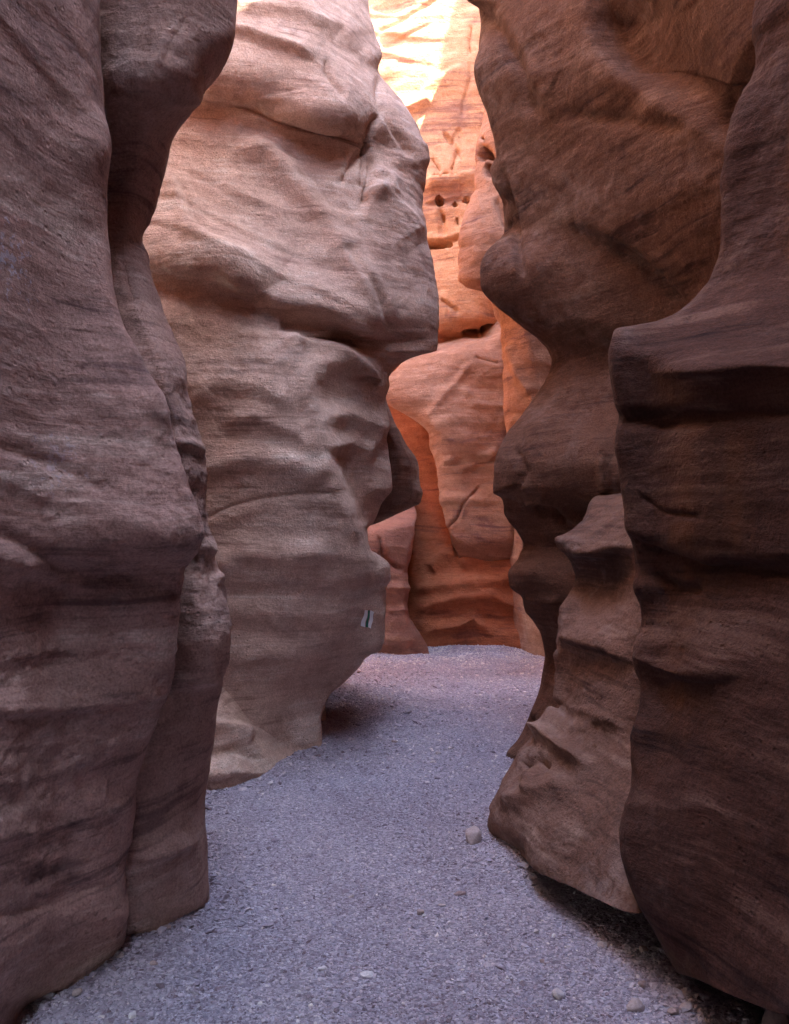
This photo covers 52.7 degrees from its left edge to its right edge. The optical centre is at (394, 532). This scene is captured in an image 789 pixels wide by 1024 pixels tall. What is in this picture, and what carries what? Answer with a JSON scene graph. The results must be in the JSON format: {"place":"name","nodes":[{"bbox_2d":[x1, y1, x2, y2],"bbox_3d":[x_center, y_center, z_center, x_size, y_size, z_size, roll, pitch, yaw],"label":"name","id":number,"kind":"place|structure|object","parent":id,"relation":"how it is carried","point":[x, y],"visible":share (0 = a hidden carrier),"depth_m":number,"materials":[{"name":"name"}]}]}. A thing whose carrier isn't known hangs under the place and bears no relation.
{"place":"outdoors","nodes":[
{"label":"outdoors","id":0,"kind":"place"},
{"bbox_2d":[14,645,788,1023],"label":"ground","id":1,"kind":"structure","parent":0,"point":[339,855],"depth_m":3.25,"materials":[{"name":"grey gravel"}]},
{"bbox_2d":[72,988,81,996],"bbox_3d":[-1.011,1.466,2.540,0.031,0.028,0.021,0,0,-20],"label":"stone","id":2,"kind":"object","parent":1,"relation":"on","point":[76,992],"visible":1,"depth_m":2.53,"materials":[{"name":"beige stone"}]},
{"bbox_2d":[0,0,204,1023],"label":"canyon wall","id":3,"kind":"structure","parent":1,"relation":"on","point":[102,533],"depth_m":2.46,"materials":[{"name":"stone"}]},
{"bbox_2d":[128,1011,135,1018],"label":"stone","id":4,"kind":"object","parent":1,"relation":"on","point":[132,1014],"visible":1,"depth_m":2.44,"materials":[{"name":"grey stone"}]},
{"bbox_2d":[149,960,157,965],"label":"stone","id":5,"kind":"object","parent":1,"relation":"on","point":[153,962],"visible":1,"depth_m":2.70,"materials":[{"name":"beige stone"}]},
{"bbox_2d":[100,0,237,936],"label":"canyon wall","id":6,"kind":"structure","parent":1,"relation":"on","point":[163,62],"depth_m":3.00,"materials":[{"name":"brown stone"}]},
{"bbox_2d":[206,687,325,789],"bbox_3d":[-1.216,0.961,5.868,1.383,1.616,2.651,0,0,0],"label":"rock block","id":7,"kind":"object","parent":1,"relation":"on","point":[245,748],"visible":0.12,"depth_m":4.82,"materials":[{"name":"stone"}]},
{"bbox_2d":[143,0,438,751],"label":"rock fin","id":8,"kind":"object","parent":1,"relation":"on","point":[285,243],"visible":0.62,"depth_m":5.35,"materials":[{"name":"stone"}]},
{"bbox_2d":[370,400,422,525],"bbox_3d":[-1.943,-1.434,7.153,4.381,3.241,1.092,0,0,0],"label":"rock bulge","id":9,"kind":"object","parent":8,"relation":"attached to","point":[406,493],"visible":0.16,"depth_m":6.68,"materials":[{"name":"brown stone"}]},
{"bbox_2d":[318,965,326,970],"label":"stone","id":10,"kind":"object","parent":1,"relation":"on","point":[322,968],"visible":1,"depth_m":2.70,"materials":[{"name":"white stone"}]},
{"bbox_2d":[360,971,373,977],"bbox_3d":[-0.093,1.486,2.677,0.049,0.017,0.026,0,0,-5],"label":"stone","id":11,"kind":"object","parent":1,"relation":"on","point":[366,974],"visible":1,"depth_m":2.67,"materials":[{"name":"white stone"}]},
{"bbox_2d":[368,507,428,654],"bbox_3d":[-0.443,0.300,11.080,1.851,2.950,3.041,0,0,0],"label":"rock block","id":12,"kind":"object","parent":1,"relation":"on","point":[390,540],"visible":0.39,"depth_m":9.71,"materials":[{"name":"brown stone"}]},
{"bbox_2d":[417,909,423,914],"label":"stone","id":13,"kind":"object","parent":1,"relation":"on","point":[420,911],"visible":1,"depth_m":3.14,"materials":[{"name":"grey stone"}]},
{"bbox_2d":[368,0,520,648],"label":"canyon wall","id":14,"kind":"structure","parent":1,"relation":"on","point":[429,49],"depth_m":10.86,"materials":[{"name":"orange stone"}]},
{"bbox_2d":[386,321,513,560],"bbox_3d":[1.097,-1.446,11.784,1.869,6.230,3.409,0,0,16],"label":"rock slab","id":15,"kind":"object","parent":1,"relation":"on","point":[448,396],"visible":0.5,"depth_m":10.25,"materials":[{"name":"stone"}]},
{"bbox_2d":[454,891,465,895],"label":"stone","id":16,"kind":"object","parent":1,"relation":"on","point":[459,893],"visible":1,"depth_m":3.32,"materials":[{"name":"beige stone"}]},
{"bbox_2d":[465,826,480,844],"bbox_3d":[0.384,1.482,3.884,0.074,0.087,0.076,0,0,-13],"label":"stone","id":17,"kind":"object","parent":1,"relation":"on","point":[473,835],"visible":0.95,"depth_m":3.86,"materials":[{"name":"beige stone"}]},
{"bbox_2d":[458,107,551,656],"bbox_3d":[9.338,-3.754,9.751,17.324,11.046,3.757,0,0,0],"label":"rock pillar","id":18,"kind":"object","parent":1,"relation":"on","point":[526,358],"visible":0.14,"depth_m":8.37,"materials":[{"name":"stone"}]},
{"bbox_2d":[551,988,564,999],"bbox_3d":[0.526,1.486,2.563,0.036,0.035,0.034,0,0,-26],"label":"stone","id":19,"kind":"object","parent":1,"relation":"on","point":[557,993],"visible":1,"depth_m":2.55,"materials":[{"name":"grey stone"}]},
{"bbox_2d":[487,493,642,913],"bbox_3d":[3.247,0.299,4.440,5.574,2.949,3.520,0,0,0],"label":"rock pedestal","id":20,"kind":"object","parent":1,"relation":"on","point":[556,807],"visible":0.54,"depth_m":3.55,"materials":[{"name":"brown stone"}]},
{"bbox_2d":[597,941,607,947],"bbox_3d":[0.753,1.484,2.874,0.041,0.024,0.029,0,0,0],"label":"stone","id":21,"kind":"object","parent":1,"relation":"on","point":[603,944],"visible":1,"depth_m":2.87,"materials":[{"name":"beige stone"}]},
{"bbox_2d":[467,0,755,759],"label":"canyon wall","id":22,"kind":"structure","parent":1,"relation":"on","point":[609,121],"depth_m":4.63,"materials":[{"name":"brown stone"}]},
{"bbox_2d":[626,997,644,1011],"bbox_3d":[0.756,1.481,2.493,0.051,0.039,0.045,0,0,-41],"label":"stone","id":23,"kind":"object","parent":1,"relation":"on","point":[634,1004],"visible":1,"depth_m":2.49,"materials":[{"name":"grey stone"}]},
{"bbox_2d":[638,980,645,987],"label":"stone","id":24,"kind":"object","parent":1,"relation":"on","point":[642,984],"visible":1,"depth_m":2.60,"materials":[{"name":"stone"}]},
{"bbox_2d":[639,945,648,951],"bbox_3d":[0.876,1.461,2.800,0.033,0.022,0.025,0,0,0],"label":"stone","id":25,"kind":"object","parent":1,"relation":"on","point":[642,948],"visible":1,"depth_m":2.79,"materials":[{"name":"brown stone"}]},
{"bbox_2d":[667,1006,678,1014],"bbox_3d":[0.866,1.484,2.473,0.036,0.026,0.031,0,0,-31],"label":"stone","id":26,"kind":"object","parent":1,"relation":"on","point":[671,1010],"visible":1,"depth_m":2.46,"materials":[{"name":"beige stone"}]},
{"bbox_2d":[608,0,788,1014],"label":"canyon wall","id":27,"kind":"structure","parent":1,"relation":"on","point":[700,385],"depth_m":2.54,"materials":[{"name":"stone"}]},
{"bbox_2d":[761,1009,788,1023],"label":"stone","id":28,"kind":"object","parent":1,"relation":"on","point":[770,1017],"visible":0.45,"depth_m":2.36,"materials":[{"name":"brown stone"}]}
]}

